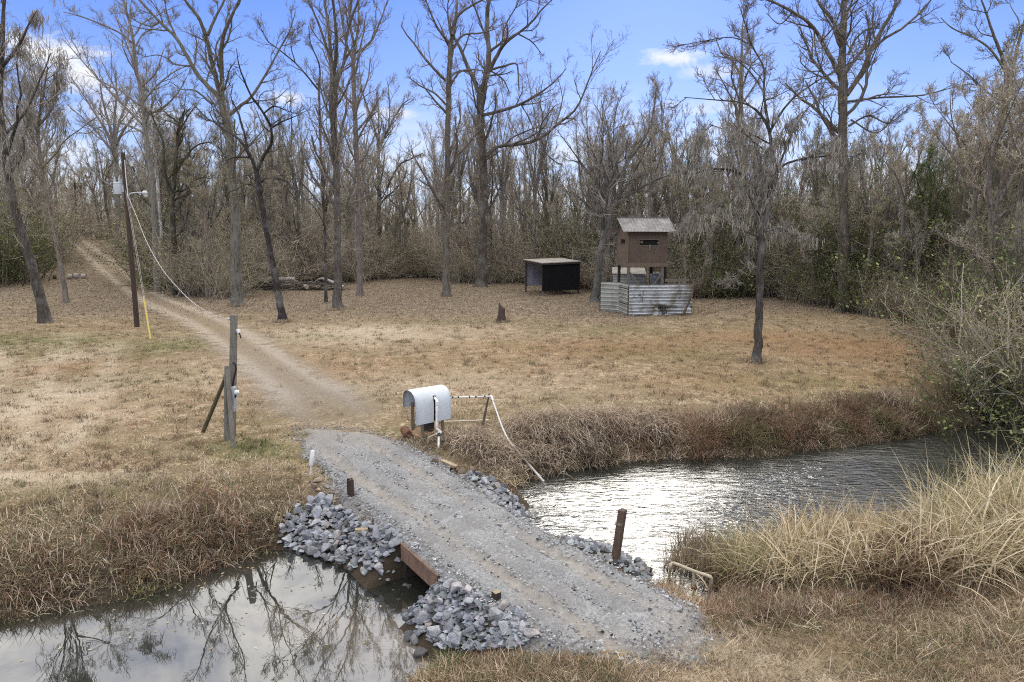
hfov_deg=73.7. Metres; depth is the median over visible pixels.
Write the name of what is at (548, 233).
shrub
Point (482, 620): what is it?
rock
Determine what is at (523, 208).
bare sapling
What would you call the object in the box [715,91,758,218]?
bare tree
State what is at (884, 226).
bare sapling
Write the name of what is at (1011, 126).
bare sapling
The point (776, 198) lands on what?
bare tree
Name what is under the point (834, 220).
shrub
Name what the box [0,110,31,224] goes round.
bare tree
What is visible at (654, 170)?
bare sapling
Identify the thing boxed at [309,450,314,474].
marker pipe
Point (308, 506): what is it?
rock
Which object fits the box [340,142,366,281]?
bare tree
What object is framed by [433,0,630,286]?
great limb tree
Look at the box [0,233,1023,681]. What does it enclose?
ground
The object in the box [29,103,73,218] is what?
bare tree
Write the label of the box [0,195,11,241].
bare sapling
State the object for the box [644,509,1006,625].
russet weeds
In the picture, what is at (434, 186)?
bare tree
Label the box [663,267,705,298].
shrub
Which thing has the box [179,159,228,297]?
bare sapling
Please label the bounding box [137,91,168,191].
bare tree
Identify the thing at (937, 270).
shrub
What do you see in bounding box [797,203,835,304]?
bare sapling
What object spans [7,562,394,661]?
floating leaves
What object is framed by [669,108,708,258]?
bare tree
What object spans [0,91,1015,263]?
distant wood
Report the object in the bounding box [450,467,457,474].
steel stub
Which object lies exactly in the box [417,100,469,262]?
bare tree
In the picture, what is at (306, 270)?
shrub
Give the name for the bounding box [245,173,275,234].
bare tree
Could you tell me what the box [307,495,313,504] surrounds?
rock
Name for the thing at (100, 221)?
shrub
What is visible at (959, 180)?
bare sapling
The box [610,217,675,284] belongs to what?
shooting house
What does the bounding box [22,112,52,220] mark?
bare tree
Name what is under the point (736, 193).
bare tree
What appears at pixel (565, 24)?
sky
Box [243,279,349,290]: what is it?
brush heap
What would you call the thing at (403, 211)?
bare tree
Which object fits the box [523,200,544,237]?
bare sapling
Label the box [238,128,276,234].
bare tree
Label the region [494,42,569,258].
bare tree
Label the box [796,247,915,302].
shrub
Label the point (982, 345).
shrub
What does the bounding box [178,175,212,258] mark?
bare tree
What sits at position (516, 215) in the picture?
bare tree
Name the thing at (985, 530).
reeds
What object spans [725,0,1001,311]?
bare tree
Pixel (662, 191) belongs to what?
bare tree
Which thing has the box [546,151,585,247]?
bare tree
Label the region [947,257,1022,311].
shrub
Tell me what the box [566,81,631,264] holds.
bare tree
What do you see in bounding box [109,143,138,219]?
bare sapling
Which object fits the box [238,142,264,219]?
bare sapling
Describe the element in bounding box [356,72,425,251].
split tree
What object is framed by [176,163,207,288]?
bare sapling
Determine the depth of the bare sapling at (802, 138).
68.13 m
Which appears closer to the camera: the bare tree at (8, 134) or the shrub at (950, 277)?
the shrub at (950, 277)
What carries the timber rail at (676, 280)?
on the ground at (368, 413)
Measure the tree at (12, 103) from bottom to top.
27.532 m
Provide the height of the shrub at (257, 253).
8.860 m
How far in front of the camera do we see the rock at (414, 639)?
11.28 m
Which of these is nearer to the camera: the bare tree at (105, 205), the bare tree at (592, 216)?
the bare tree at (592, 216)
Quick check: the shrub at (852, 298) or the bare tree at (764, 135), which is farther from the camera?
the bare tree at (764, 135)
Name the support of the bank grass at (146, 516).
on the ground at (368, 413)
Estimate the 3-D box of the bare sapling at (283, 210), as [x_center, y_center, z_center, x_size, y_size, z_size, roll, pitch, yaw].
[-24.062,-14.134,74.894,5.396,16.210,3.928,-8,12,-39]
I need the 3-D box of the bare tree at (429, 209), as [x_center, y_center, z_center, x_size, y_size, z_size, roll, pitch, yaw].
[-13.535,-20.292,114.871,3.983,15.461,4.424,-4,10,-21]
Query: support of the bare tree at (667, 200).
on the ground at (368, 413)
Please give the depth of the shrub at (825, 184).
55.85 m
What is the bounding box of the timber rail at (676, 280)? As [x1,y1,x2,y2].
[665,278,688,284]
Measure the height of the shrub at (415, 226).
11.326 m
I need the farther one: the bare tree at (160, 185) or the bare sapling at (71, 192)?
the bare sapling at (71, 192)
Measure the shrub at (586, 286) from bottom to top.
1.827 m
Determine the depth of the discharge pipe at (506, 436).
20.06 m
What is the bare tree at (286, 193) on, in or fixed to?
on the ground at (368, 413)
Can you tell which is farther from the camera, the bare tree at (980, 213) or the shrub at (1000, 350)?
the bare tree at (980, 213)
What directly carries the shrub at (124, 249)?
on the ground at (368, 413)
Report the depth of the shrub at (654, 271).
61.19 m
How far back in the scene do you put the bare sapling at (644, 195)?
78.90 m
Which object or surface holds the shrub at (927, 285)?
on the ground at (368, 413)
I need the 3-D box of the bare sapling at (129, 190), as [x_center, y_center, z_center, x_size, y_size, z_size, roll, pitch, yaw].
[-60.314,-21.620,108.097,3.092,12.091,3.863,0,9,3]
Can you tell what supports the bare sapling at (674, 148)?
on the ground at (368, 413)
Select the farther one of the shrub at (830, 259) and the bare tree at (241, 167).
the bare tree at (241, 167)
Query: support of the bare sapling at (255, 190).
on the ground at (368, 413)
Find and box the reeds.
[658,419,1023,624]
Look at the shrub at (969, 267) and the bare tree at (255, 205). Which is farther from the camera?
the bare tree at (255, 205)
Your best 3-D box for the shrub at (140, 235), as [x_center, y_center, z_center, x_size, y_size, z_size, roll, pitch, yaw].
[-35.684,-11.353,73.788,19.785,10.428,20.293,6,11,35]
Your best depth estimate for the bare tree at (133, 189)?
69.61 m
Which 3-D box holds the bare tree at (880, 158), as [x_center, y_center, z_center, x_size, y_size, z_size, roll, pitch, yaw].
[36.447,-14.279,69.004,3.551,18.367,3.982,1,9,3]
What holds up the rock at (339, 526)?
on the rubble
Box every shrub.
[0,188,93,285]
[0,192,88,274]
[0,201,88,284]
[1,205,83,269]
[3,156,108,246]
[3,223,95,269]
[6,173,105,261]
[22,249,52,272]
[26,213,82,261]
[34,173,256,278]
[52,182,114,236]
[54,200,98,237]
[61,198,105,234]
[73,200,130,236]
[80,189,262,279]
[87,214,123,238]
[95,199,151,239]
[100,231,170,260]
[102,193,178,242]
[105,218,152,274]
[106,267,171,290]
[118,229,225,278]
[121,219,297,296]
[122,216,228,282]
[134,247,268,290]
[135,212,256,262]
[135,242,225,297]
[141,199,288,271]
[151,207,269,294]
[183,238,285,299]
[189,206,366,289]
[192,223,283,278]
[207,192,348,257]
[209,225,303,270]
[217,202,355,250]
[224,187,371,278]
[249,244,305,280]
[255,244,315,281]
[274,214,377,280]
[276,239,329,267]
[277,240,323,270]
[278,202,385,261]
[288,250,320,282]
[289,255,321,280]
[303,245,366,282]
[306,224,420,280]
[309,221,418,282]
[327,256,377,281]
[329,218,409,278]
[365,218,410,248]
[366,254,398,280]
[367,221,439,271]
[367,227,426,276]
[372,224,441,277]
[374,253,415,278]
[377,199,453,273]
[381,258,416,278]
[387,222,441,277]
[394,259,436,277]
[396,255,422,277]
[402,182,547,280]
[405,224,471,279]
[407,197,523,280]
[415,237,474,279]
[422,255,442,277]
[427,224,541,274]
[435,242,491,282]
[438,241,509,283]
[466,257,514,283]
[471,197,590,267]
[473,239,543,282]
[487,247,537,281]
[490,200,590,275]
[501,236,551,281]
[514,191,589,258]
[526,217,606,258]
[539,216,617,280]
[539,232,598,262]
[549,220,610,259]
[559,173,711,267]
[563,237,591,262]
[564,222,700,290]
[572,213,606,284]
[580,257,615,288]
[580,278,593,289]
[581,241,680,286]
[605,223,718,278]
[606,211,735,282]
[619,159,875,263]
[634,264,678,284]
[639,200,734,257]
[642,265,693,284]
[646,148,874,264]
[647,238,746,287]
[660,245,747,297]
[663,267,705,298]
[667,227,735,268]
[668,183,863,296]
[669,232,791,298]
[679,267,747,298]
[689,275,721,298]
[697,236,793,297]
[705,173,910,260]
[705,227,909,298]
[717,234,790,296]
[717,253,786,295]
[719,248,770,284]
[724,250,793,296]
[727,152,986,282]
[728,189,863,295]
[734,215,809,275]
[740,210,853,299]
[746,185,983,309]
[751,170,988,306]
[764,249,823,300]
[770,167,924,301]
[771,245,854,296]
[778,209,894,267]
[778,266,836,306]
[787,247,896,307]
[792,236,913,313]
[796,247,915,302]
[797,162,972,243]
[811,234,913,286]
[815,183,985,281]
[817,268,869,307]
[819,183,1023,381]
[840,286,898,316]
[843,257,943,316]
[851,220,984,307]
[854,232,933,276]
[860,274,1023,382]
[861,234,1019,337]
[863,272,932,316]
[875,242,953,296]
[875,262,1023,413]
[875,274,952,319]
[876,188,1013,280]
[881,303,1022,366]
[884,299,922,321]
[888,247,1015,308]
[893,308,1023,406]
[893,326,1023,448]
[897,248,1023,420]
[899,290,959,333]
[906,289,1012,336]
[907,285,950,319]
[908,252,981,284]
[917,324,1012,358]
[918,267,1023,308]
[920,229,1019,286]
[923,282,1003,339]
[938,250,1016,293]
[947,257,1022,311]
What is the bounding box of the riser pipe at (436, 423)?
[427,397,441,454]
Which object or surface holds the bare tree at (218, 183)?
on the ground at (368, 413)
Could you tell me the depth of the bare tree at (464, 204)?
79.94 m
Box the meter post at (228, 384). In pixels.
[201,314,241,447]
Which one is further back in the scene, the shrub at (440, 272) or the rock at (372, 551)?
the shrub at (440, 272)
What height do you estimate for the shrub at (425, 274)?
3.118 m
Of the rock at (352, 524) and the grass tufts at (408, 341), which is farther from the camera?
the grass tufts at (408, 341)
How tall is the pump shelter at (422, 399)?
1.536 m
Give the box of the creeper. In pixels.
[659,305,668,314]
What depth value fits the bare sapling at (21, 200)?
79.32 m
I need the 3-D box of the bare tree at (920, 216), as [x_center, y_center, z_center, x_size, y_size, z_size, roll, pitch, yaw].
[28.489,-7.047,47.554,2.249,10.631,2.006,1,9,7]
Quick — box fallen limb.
[315,277,345,288]
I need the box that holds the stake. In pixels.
[481,393,489,424]
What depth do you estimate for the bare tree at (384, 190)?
104.06 m
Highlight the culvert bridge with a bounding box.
[401,542,439,585]
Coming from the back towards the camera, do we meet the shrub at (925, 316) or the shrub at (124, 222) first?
the shrub at (124, 222)
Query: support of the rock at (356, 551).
on the rubble
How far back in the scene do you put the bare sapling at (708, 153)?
68.66 m
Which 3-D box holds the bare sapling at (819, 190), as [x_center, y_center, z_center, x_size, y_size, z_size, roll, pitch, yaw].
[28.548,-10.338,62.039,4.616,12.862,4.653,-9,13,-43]
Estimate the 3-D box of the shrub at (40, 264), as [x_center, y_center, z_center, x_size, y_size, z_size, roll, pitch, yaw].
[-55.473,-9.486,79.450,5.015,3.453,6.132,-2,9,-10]
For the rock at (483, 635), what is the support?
on the rubble
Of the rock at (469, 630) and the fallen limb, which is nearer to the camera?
the rock at (469, 630)
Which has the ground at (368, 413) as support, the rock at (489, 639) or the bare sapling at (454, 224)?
the bare sapling at (454, 224)
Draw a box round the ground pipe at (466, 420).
[444,419,488,421]
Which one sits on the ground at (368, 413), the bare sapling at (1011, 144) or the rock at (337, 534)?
the bare sapling at (1011, 144)
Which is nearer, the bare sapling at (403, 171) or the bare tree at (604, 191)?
the bare tree at (604, 191)
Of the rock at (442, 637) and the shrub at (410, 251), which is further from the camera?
the shrub at (410, 251)
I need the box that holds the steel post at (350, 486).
[347,478,353,496]
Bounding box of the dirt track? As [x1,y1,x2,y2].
[71,240,356,409]
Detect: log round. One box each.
[67,274,73,278]
[73,273,80,277]
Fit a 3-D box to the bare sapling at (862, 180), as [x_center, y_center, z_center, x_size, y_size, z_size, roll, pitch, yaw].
[26.853,-9.660,51.249,5.446,15.053,5.403,-2,9,-11]
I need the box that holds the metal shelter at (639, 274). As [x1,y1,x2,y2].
[612,267,645,284]
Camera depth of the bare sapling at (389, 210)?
92.44 m
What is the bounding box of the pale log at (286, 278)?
[252,277,294,281]
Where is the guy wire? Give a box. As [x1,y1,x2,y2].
[125,190,150,339]
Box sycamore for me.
[92,34,182,265]
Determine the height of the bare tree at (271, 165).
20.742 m
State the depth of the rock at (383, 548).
13.35 m
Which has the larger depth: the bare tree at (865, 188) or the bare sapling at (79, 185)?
the bare sapling at (79, 185)
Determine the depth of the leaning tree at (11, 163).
41.61 m
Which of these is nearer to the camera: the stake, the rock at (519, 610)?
the rock at (519, 610)
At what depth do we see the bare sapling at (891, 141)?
59.36 m
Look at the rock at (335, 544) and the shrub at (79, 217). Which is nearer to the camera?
the rock at (335, 544)
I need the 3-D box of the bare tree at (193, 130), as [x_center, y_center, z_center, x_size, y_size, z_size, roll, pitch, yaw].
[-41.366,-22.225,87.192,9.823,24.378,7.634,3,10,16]
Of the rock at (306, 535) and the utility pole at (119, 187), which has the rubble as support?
the rock at (306, 535)
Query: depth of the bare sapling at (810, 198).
58.13 m
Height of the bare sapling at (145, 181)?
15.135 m
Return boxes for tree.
[0,0,77,323]
[0,22,119,302]
[0,71,49,228]
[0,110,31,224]
[0,162,66,212]
[0,186,9,246]
[3,60,69,205]
[8,137,55,231]
[13,153,69,188]
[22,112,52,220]
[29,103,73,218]
[35,138,63,220]
[48,151,85,202]
[52,0,203,290]
[52,149,69,205]
[60,136,102,234]
[61,62,149,250]
[75,138,108,209]
[77,142,211,248]
[87,121,125,238]
[95,0,301,306]
[98,145,114,226]
[117,103,173,224]
[117,133,173,225]
[120,143,143,225]
[127,162,148,225]
[129,143,150,206]
[133,74,218,216]
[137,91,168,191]
[137,101,184,257]
[141,68,220,294]
[152,128,177,217]
[167,174,249,241]
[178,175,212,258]
[180,147,201,244]
[185,136,223,238]
[207,87,244,243]
[208,158,229,231]
[209,48,324,319]
[209,140,258,195]
[223,143,256,228]
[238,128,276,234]
[243,154,271,249]
[244,74,310,234]
[245,11,359,301]
[245,95,286,243]
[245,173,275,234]
[248,110,292,210]
[255,122,294,223]
[256,126,362,247]
[257,138,310,266]
[262,136,299,220]
[264,184,300,222]
[268,134,294,258]
[275,105,313,281]
[276,101,312,231]
[285,0,374,308]
[312,186,331,230]
[313,142,332,229]
[314,0,391,295]
[321,103,352,225]
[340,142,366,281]
[341,78,403,260]
[341,187,361,236]
[351,139,422,276]
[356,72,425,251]
[371,169,407,236]
[385,171,434,234]
[390,150,488,236]
[395,0,548,296]
[398,152,421,239]
[411,176,435,226]
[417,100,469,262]
[420,144,462,234]
[422,177,439,238]
[423,121,463,239]
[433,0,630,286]
[434,165,459,275]
[440,154,467,240]
[444,97,477,247]
[452,107,500,263]
[458,182,475,279]
[460,113,493,226]
[462,187,498,224]
[467,141,511,207]
[469,119,525,276]
[476,120,506,245]
[477,88,518,281]
[492,168,513,237]
[493,145,521,243]
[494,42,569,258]
[494,120,529,254]
[497,156,526,238]
[504,174,536,249]
[505,194,531,244]
[512,136,538,230]
[517,134,566,238]
[530,89,559,230]
[533,141,569,246]
[539,169,561,225]
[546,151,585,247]
[547,73,691,301]
[549,85,668,280]
[550,170,567,212]
[563,163,585,226]
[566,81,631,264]
[566,93,633,276]
[570,115,606,229]
[574,78,631,256]
[618,179,646,216]
[622,104,667,215]
[633,108,710,215]
[640,71,683,216]
[646,126,695,259]
[659,102,705,257]
[662,0,891,362]
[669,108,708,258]
[691,121,718,209]
[691,134,713,232]
[695,0,776,294]
[700,190,719,247]
[703,156,727,283]
[711,184,732,263]
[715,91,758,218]
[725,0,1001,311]
[725,173,750,250]
[727,169,786,252]
[733,116,781,252]
[743,107,767,181]
[765,150,797,208]
[774,161,797,207]
[782,165,809,216]
[800,134,832,209]
[801,118,836,250]
[809,127,830,176]
[824,147,858,247]
[836,168,870,230]
[849,169,877,232]
[849,186,869,241]
[861,104,904,198]
[862,143,911,284]
[879,143,910,230]
[880,118,911,190]
[897,136,971,289]
[907,203,935,297]
[908,163,942,275]
[910,116,950,173]
[917,0,1023,262]
[921,107,965,193]
[921,148,985,291]
[938,115,962,179]
[940,143,962,188]
[940,158,982,294]
[949,174,983,302]
[954,124,994,268]
[999,171,1023,303]
[999,201,1023,321]
[1001,185,1023,276]
[1003,201,1023,311]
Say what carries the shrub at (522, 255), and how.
on the ground at (368, 413)
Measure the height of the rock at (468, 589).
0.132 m
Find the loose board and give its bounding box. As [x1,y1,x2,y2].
[440,459,457,466]
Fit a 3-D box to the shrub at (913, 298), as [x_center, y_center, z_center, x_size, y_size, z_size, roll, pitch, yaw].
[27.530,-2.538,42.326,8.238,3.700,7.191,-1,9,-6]
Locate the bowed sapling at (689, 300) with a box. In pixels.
[681,273,702,315]
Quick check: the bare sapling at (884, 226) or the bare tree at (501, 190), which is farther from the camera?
the bare tree at (501, 190)
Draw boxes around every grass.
[0,450,335,625]
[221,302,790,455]
[392,572,1023,681]
[400,378,1001,488]
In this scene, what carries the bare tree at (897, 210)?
on the ground at (368, 413)
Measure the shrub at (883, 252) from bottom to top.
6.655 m
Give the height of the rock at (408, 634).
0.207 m
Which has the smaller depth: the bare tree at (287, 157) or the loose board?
the loose board
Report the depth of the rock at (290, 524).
14.94 m
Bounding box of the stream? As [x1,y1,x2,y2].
[515,417,1023,598]
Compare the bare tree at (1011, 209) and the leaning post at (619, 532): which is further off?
the bare tree at (1011, 209)
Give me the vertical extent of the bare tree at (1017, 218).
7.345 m
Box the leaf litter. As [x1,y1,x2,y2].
[0,251,920,336]
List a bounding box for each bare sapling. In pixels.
[0,174,24,236]
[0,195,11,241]
[1,198,27,239]
[2,162,62,241]
[16,181,37,208]
[21,207,41,231]
[31,172,54,218]
[59,184,78,208]
[60,176,86,209]
[62,166,90,236]
[69,165,87,206]
[74,200,91,235]
[84,193,93,236]
[94,189,109,230]
[103,164,126,213]
[104,178,122,214]
[106,180,124,223]
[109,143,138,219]
[119,168,134,226]
[132,162,154,217]
[134,149,165,217]
[134,195,149,217]
[161,127,219,293]
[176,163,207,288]
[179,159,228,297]
[181,199,209,289]
[191,216,218,266]
[205,140,262,239]
[226,205,247,283]
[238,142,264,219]
[240,207,251,260]
[241,166,282,253]
[241,228,259,289]
[246,154,275,223]
[271,139,318,276]
[278,198,305,271]
[297,214,321,282]
[313,200,332,237]
[328,166,355,236]
[329,176,351,248]
[340,170,365,237]
[341,179,376,252]
[351,147,383,279]
[361,185,384,255]
[370,198,391,234]
[375,200,397,256]
[382,211,403,277]
[382,213,398,247]
[383,156,415,237]
[386,163,427,251]
[392,198,413,247]
[396,203,415,249]
[441,193,468,240]
[451,187,471,238]
[451,222,470,270]
[464,142,514,263]
[471,215,491,269]
[504,169,532,237]
[518,201,538,255]
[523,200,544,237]
[544,173,572,226]
[545,196,575,256]
[548,189,567,229]
[559,222,576,253]
[586,141,624,248]
[596,190,626,218]
[598,126,648,281]
[604,135,646,216]
[617,130,671,233]
[619,115,675,284]
[633,188,679,268]
[634,166,677,215]
[637,171,663,216]
[640,163,672,243]
[660,136,712,277]
[669,170,699,282]
[670,150,715,252]
[681,188,723,297]
[687,146,726,242]
[691,203,715,262]
[706,167,743,204]
[713,188,732,243]
[736,196,768,296]
[765,194,796,274]
[769,191,802,257]
[778,204,811,296]
[788,124,835,225]
[794,199,837,300]
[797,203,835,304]
[799,162,838,215]
[808,196,832,241]
[813,130,861,229]
[814,207,837,270]
[819,175,864,307]
[824,107,930,257]
[859,188,896,305]
[865,118,934,302]
[869,210,898,255]
[870,197,914,298]
[884,225,913,295]
[885,128,939,200]
[893,161,936,305]
[912,76,984,291]
[921,65,1023,301]
[921,184,963,280]
[943,155,965,193]
[945,196,987,275]
[953,50,1023,283]
[953,70,1023,307]
[957,144,1023,291]
[958,39,1023,322]
[961,95,1023,298]
[994,84,1023,247]
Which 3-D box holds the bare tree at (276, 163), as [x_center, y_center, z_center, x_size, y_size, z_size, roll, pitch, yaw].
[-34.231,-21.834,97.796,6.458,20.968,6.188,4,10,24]
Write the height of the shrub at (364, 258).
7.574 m
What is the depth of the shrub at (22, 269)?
70.29 m
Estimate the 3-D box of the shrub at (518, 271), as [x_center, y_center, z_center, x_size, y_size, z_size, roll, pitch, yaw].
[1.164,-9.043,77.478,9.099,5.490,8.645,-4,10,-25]
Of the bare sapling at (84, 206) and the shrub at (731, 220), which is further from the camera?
the bare sapling at (84, 206)
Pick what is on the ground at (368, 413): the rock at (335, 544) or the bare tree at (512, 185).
the bare tree at (512, 185)
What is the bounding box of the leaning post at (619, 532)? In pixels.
[611,508,626,559]
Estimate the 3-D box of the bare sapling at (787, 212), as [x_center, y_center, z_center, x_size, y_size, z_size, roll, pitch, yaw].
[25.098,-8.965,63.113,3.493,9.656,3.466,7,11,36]
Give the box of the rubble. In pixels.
[277,473,653,650]
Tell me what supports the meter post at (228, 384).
on the ground at (368, 413)
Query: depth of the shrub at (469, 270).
76.10 m
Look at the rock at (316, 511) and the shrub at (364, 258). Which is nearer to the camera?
the rock at (316, 511)
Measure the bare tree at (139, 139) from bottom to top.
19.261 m
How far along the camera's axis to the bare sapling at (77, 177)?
119.27 m
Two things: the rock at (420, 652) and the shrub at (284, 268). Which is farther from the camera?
the shrub at (284, 268)
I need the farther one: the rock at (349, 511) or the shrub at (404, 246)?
the shrub at (404, 246)
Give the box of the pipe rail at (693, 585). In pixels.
[667,562,712,598]
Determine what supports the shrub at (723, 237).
on the ground at (368, 413)
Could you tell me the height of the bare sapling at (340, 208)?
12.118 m
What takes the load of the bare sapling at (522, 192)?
on the ground at (368, 413)
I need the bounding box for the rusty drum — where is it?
[400,426,411,438]
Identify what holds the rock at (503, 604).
on the rubble
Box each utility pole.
[73,182,83,233]
[113,152,147,326]
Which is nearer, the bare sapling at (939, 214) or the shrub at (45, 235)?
the bare sapling at (939, 214)
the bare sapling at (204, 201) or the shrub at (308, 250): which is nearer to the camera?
the bare sapling at (204, 201)
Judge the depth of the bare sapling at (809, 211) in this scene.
56.36 m
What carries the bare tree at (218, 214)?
on the ground at (368, 413)
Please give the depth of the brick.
14.13 m
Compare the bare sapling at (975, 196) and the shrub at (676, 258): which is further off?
the shrub at (676, 258)
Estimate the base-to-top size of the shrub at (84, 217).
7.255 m
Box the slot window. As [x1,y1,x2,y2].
[639,239,658,250]
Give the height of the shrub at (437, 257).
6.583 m
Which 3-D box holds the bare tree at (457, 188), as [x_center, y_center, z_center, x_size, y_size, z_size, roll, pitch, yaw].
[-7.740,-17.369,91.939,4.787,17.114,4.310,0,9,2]
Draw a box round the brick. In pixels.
[355,527,367,532]
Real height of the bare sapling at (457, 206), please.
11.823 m
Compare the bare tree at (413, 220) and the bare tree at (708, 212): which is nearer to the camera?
the bare tree at (708, 212)
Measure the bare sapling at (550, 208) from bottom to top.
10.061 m
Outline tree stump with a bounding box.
[497,303,506,321]
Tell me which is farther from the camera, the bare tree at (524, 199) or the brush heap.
the bare tree at (524, 199)
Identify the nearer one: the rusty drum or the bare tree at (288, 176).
the rusty drum
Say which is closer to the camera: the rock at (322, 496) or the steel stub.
the rock at (322, 496)
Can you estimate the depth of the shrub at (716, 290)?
59.83 m
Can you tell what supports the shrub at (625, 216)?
on the ground at (368, 413)
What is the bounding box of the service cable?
[128,197,227,318]
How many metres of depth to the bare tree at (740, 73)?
59.56 m
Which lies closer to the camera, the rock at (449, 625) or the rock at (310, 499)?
the rock at (449, 625)
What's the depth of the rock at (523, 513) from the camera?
14.93 m
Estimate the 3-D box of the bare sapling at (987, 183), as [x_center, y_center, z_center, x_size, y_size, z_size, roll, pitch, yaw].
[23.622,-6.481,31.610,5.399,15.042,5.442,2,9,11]
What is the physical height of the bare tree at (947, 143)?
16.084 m
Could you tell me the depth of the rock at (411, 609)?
11.70 m
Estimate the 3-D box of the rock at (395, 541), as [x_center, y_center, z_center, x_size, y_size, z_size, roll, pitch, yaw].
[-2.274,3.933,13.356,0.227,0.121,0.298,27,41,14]
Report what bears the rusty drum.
on the gravel road
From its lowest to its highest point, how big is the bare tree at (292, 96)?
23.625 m
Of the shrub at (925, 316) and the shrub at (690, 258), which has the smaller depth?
the shrub at (925, 316)
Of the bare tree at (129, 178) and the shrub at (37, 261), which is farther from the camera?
the bare tree at (129, 178)
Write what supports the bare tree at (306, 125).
on the ground at (368, 413)
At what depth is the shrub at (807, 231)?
59.36 m
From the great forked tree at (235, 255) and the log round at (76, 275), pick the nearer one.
the great forked tree at (235, 255)
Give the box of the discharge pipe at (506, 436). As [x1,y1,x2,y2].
[451,395,543,480]
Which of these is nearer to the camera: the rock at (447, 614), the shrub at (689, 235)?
the rock at (447, 614)
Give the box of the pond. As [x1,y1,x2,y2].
[0,549,434,681]
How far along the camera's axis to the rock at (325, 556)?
14.04 m
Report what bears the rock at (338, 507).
on the rubble
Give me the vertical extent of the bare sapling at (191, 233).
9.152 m
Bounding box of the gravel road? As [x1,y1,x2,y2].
[299,429,723,666]
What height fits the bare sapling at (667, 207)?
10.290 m
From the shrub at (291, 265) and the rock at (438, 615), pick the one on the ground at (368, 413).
the shrub at (291, 265)
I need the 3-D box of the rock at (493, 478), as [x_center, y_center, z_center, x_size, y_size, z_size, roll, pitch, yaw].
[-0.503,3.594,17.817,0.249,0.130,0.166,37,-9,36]
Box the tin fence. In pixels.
[599,282,693,315]
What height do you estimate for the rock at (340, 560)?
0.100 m
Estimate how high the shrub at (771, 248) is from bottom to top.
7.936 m
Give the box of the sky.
[0,0,1023,230]
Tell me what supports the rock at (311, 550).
on the rubble
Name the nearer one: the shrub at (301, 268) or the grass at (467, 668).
the grass at (467, 668)
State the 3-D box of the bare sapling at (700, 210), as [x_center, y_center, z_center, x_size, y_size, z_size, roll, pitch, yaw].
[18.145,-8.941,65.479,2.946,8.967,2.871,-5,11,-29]
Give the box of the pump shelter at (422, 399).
[403,385,450,437]
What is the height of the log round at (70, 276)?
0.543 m
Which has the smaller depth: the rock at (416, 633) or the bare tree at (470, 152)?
the rock at (416, 633)
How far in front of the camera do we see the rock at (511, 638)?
10.23 m
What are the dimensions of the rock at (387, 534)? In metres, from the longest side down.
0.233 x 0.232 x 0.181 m
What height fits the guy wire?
8.272 m
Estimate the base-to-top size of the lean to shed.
3.383 m
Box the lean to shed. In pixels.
[523,258,580,295]
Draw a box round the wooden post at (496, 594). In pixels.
[491,589,500,600]
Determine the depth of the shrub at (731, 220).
67.55 m
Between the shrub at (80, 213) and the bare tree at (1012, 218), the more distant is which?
the shrub at (80, 213)
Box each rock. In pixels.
[279,523,285,528]
[282,536,291,542]
[285,521,294,527]
[293,507,302,513]
[297,525,306,533]
[300,513,306,520]
[301,532,312,539]
[302,544,309,552]
[305,503,313,508]
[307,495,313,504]
[307,546,318,554]
[311,506,321,518]
[311,518,320,524]
[313,477,320,481]
[314,492,325,500]
[314,530,319,539]
[321,543,331,552]
[322,520,329,527]
[322,553,329,561]
[324,494,332,504]
[333,540,339,547]
[334,530,341,540]
[334,546,338,555]
[335,504,342,510]
[335,522,343,529]
[335,559,345,562]
[336,513,344,519]
[346,509,352,515]
[350,521,355,528]
[351,558,357,565]
[354,546,359,555]
[361,530,368,537]
[361,569,368,575]
[363,521,371,526]
[363,561,371,567]
[366,549,378,555]
[372,523,380,538]
[374,562,382,569]
[379,545,388,552]
[385,529,390,540]
[388,536,401,546]
[393,526,401,537]
[402,612,408,621]
[404,630,412,641]
[408,604,415,615]
[410,633,418,644]
[413,629,421,636]
[413,647,427,657]
[416,611,428,623]
[424,622,431,628]
[427,595,435,604]
[427,625,440,636]
[431,458,438,463]
[432,584,440,594]
[433,612,442,619]
[439,634,446,643]
[442,577,454,587]
[442,610,451,620]
[446,617,453,632]
[448,631,462,645]
[450,581,461,593]
[453,607,460,613]
[456,614,463,623]
[458,467,465,475]
[463,597,473,604]
[464,584,472,594]
[465,627,475,633]
[466,614,474,621]
[467,642,475,651]
[469,465,474,472]
[474,599,482,610]
[479,616,484,625]
[479,632,487,640]
[481,477,486,484]
[485,636,494,647]
[489,475,496,481]
[489,607,502,620]
[493,482,500,488]
[498,620,508,635]
[499,599,506,609]
[506,636,514,644]
[514,605,523,616]
[517,509,526,518]
[519,622,525,632]
[523,628,540,637]
[634,557,641,562]
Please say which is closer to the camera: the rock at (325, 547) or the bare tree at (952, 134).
the rock at (325, 547)
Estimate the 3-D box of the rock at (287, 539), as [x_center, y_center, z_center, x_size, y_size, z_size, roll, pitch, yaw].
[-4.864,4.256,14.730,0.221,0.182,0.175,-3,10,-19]
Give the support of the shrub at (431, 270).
on the ground at (368, 413)
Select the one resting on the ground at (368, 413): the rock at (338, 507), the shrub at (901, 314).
the shrub at (901, 314)
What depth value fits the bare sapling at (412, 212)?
91.75 m
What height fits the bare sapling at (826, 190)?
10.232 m
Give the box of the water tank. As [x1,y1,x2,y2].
[650,273,659,284]

